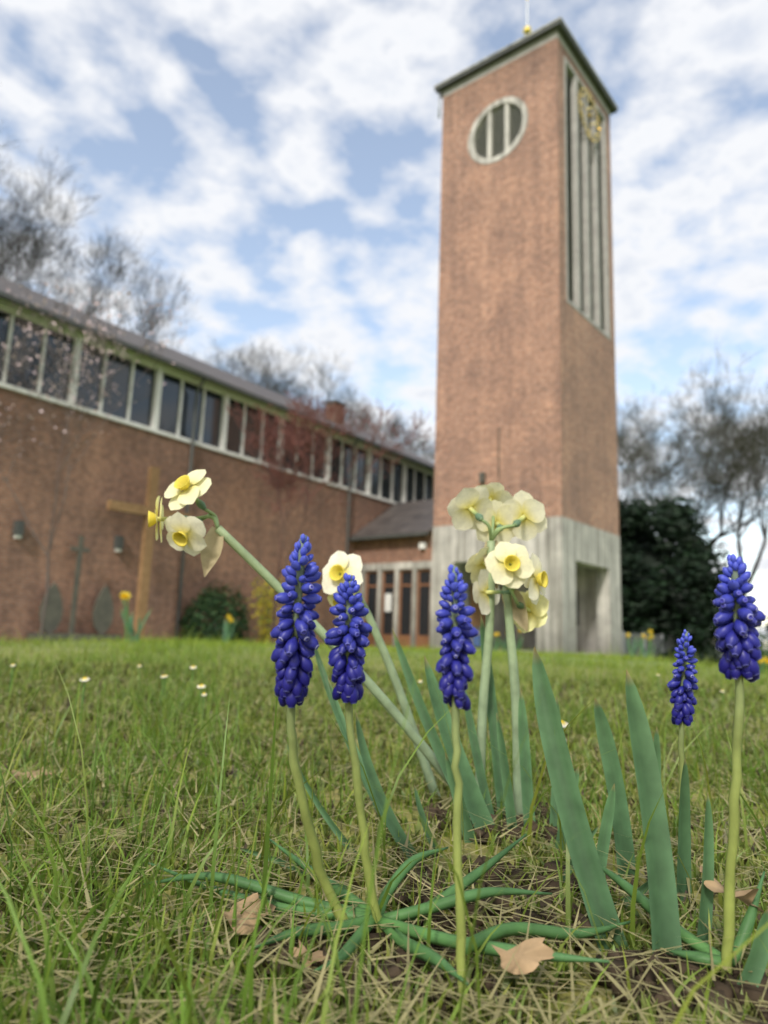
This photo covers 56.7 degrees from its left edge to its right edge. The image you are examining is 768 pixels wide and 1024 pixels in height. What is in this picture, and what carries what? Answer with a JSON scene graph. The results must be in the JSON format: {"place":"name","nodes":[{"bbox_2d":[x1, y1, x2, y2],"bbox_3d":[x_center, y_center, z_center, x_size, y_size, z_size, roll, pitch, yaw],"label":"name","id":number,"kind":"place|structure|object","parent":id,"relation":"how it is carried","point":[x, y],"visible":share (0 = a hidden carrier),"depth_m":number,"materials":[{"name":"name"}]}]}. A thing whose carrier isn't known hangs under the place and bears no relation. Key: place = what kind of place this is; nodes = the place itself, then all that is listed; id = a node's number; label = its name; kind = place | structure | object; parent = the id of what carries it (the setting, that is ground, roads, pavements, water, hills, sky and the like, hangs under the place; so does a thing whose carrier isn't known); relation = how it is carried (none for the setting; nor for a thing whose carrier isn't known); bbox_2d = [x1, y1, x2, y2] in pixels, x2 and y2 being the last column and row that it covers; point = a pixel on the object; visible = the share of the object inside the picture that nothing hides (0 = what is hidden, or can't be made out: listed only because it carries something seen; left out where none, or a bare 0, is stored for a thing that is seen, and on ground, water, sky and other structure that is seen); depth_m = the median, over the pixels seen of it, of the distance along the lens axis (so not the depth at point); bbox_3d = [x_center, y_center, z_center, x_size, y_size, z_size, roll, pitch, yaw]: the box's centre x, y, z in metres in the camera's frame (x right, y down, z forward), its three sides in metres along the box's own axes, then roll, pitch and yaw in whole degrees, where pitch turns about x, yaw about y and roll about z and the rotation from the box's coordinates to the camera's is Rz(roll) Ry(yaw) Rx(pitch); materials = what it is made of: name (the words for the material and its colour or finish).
{"place":"outdoors","nodes":[
{"label":"outdoors","id":0,"kind":"place"},
{"bbox_2d":[0,622,767,1023],"bbox_3d":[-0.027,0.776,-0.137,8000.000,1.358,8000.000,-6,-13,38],"label":"lawn ground","id":1,"kind":"structure","parent":0,"point":[592,952],"depth_m":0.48,"materials":[{"name":"green plant"}]},
{"bbox_2d":[27,536,120,642],"bbox_3d":[-8.697,2.830,20.298,0.500,4.300,2.500,-6,-13,38],"label":"bronze sculpture group","id":2,"kind":"object","parent":1,"relation":"on","point":[102,613],"visible":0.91,"depth_m":20.20},
{"bbox_2d":[106,466,189,640],"bbox_3d":[-7.298,1.907,21.698,0.204,6.700,2.800,-6,-13,38],"label":"wooden cross","id":3,"kind":"object","parent":1,"relation":"on","point":[146,548],"visible":0.69,"depth_m":21.68,"materials":[{"name":"brown wood"}]},
{"bbox_2d":[0,277,434,645],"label":"church hall","id":4,"kind":"structure","parent":1,"relation":"on","point":[182,421],"depth_m":23.01,"materials":[{"name":"brick"}]},
{"bbox_2d":[0,274,445,642],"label":"blossoms","id":5,"kind":"object","parent":1,"relation":"on","point":[259,588],"visible":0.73,"depth_m":21.11,"materials":[{"name":"plant"}]},
{"bbox_2d":[0,84,767,643],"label":"bare trees","id":6,"kind":"object","parent":1,"relation":"on","point":[722,430],"visible":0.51,"depth_m":40.77,"materials":[{"name":"brown plant"}]},
{"bbox_2d":[9,591,767,727],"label":"small distant flowers","id":7,"kind":"object","parent":1,"relation":"on","point":[124,596],"visible":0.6,"depth_m":5.44,"materials":[{"name":"yellow plant"}]},
{"bbox_2d":[12,527,767,1023],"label":"dead leaves","id":8,"kind":"object","parent":1,"relation":"on","point":[530,955],"visible":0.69,"depth_m":0.24,"materials":[{"name":"brown plant"}]},
{"bbox_2d":[349,499,433,648],"bbox_3d":[2.074,3.470,32.092,4.290,8.278,6.500,-6,-13,38],"label":"entrance annex","id":9,"kind":"object","parent":1,"relation":"on","point":[393,550],"visible":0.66,"depth_m":29.99,"materials":[{"name":"brick"}]},
{"bbox_2d":[157,487,743,1021],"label":"flower stems","id":10,"kind":"object","parent":1,"relation":"on","point":[409,729],"visible":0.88,"depth_m":0.26,"materials":[{"name":"green plant"}]},
{"bbox_2d":[148,469,548,632],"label":"daffodil flowers","id":11,"kind":"object","parent":10,"relation":"on","point":[503,507],"visible":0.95,"depth_m":0.45,"materials":[{"name":"plant"}]},
{"bbox_2d":[270,534,765,725],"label":"grape hyacinth flowers","id":12,"kind":"object","parent":10,"relation":"on","point":[738,644],"visible":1,"depth_m":0.24,"materials":[{"name":"blue plant"}]},
{"bbox_2d":[143,616,767,986],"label":"bulb leaves","id":13,"kind":"object","parent":1,"relation":"on","point":[588,863],"visible":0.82,"depth_m":0.28,"materials":[{"name":"green plant"}]},
{"bbox_2d":[178,491,767,675],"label":"evergreen bushes","id":14,"kind":"object","parent":1,"relation":"on","point":[668,585],"visible":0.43,"depth_m":34.43,"materials":[{"name":"green plant"}]},
{"bbox_2d":[430,516,622,656],"bbox_3d":[5.832,3.981,28.922,5.624,6.430,5.624,-6,-13,38],"label":"tower base","id":15,"kind":"object","parent":1,"relation":"on","point":[581,559],"visible":0.36,"depth_m":28.27,"materials":[{"name":"grey concrete"}]},
{"bbox_2d":[433,38,618,535],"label":"brick tower","id":16,"kind":"structure","parent":15,"relation":"on","point":[525,358],"depth_m":28.77,"materials":[{"name":"brown brick"}]},
{"bbox_2d":[438,92,440,117],"bbox_3d":[2.524,-18.517,32.415,0.100,1.300,0.087,-6,-13,38],"label":"downpipe","id":17,"kind":"object","parent":16,"relation":"attached to","point":[439,104],"visible":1,"depth_m":32.38,"materials":[{"name":"metal"}]},
{"bbox_2d":[468,96,527,163],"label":"round window","id":18,"kind":"structure","parent":16,"relation":"in","point":[498,129],"depth_m":30.42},
{"bbox_2d":[434,17,617,116],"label":"tower roof","id":19,"kind":"structure","parent":16,"relation":"on","point":[548,32],"depth_m":30.71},
{"bbox_2d":[523,0,531,34],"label":"finial","id":20,"kind":"object","parent":19,"relation":"on","point":[527,29],"visible":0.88,"depth_m":33.60,"materials":[{"name":"gold metal"}]},
{"bbox_2d":[564,56,610,340],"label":"louvered window","id":21,"kind":"structure","parent":16,"relation":"in","point":[587,265],"depth_m":30.21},
{"bbox_2d":[578,87,599,141],"bbox_3d":[8.922,-17.232,30.945,0.160,2.240,2.240,-6,-13,38],"label":"tower clock","id":22,"kind":"object","parent":21,"relation":"attached to","point":[589,115],"visible":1,"depth_m":30.91,"materials":[{"name":"metal"}]},
{"bbox_2d":[622,631,721,665],"bbox_3d":[15.338,7.384,36.086,0.100,2.188,17.600,-6,-13,38],"label":"panel fence","id":23,"kind":"object","parent":1,"relation":"on","point":[624,641],"visible":0.24,"depth_m":32.46,"materials":[{"name":"metal"}]},
{"bbox_2d":[0,0,767,650],"label":"sky","id":24,"kind":"structure","parent":0,"point":[283,157],"materials":[{"name":"blue"}]},
{"bbox_2d":[479,428,498,482],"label":"wall fixtures","id":25,"kind":"object","parent":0,"point":[482,477],"visible":1,"depth_m":27.75,"materials":[{"name":"grey metal"}]},
{"bbox_2d":[470,585,602,654],"bbox_3d":[5.799,4.930,28.755,5.000,3.900,5.000,-6,-13,38],"label":"tower interior","id":26,"kind":"object","parent":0,"point":[475,617],"visible":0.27,"depth_m":29.84,"materials":[{"name":"grey concrete"}]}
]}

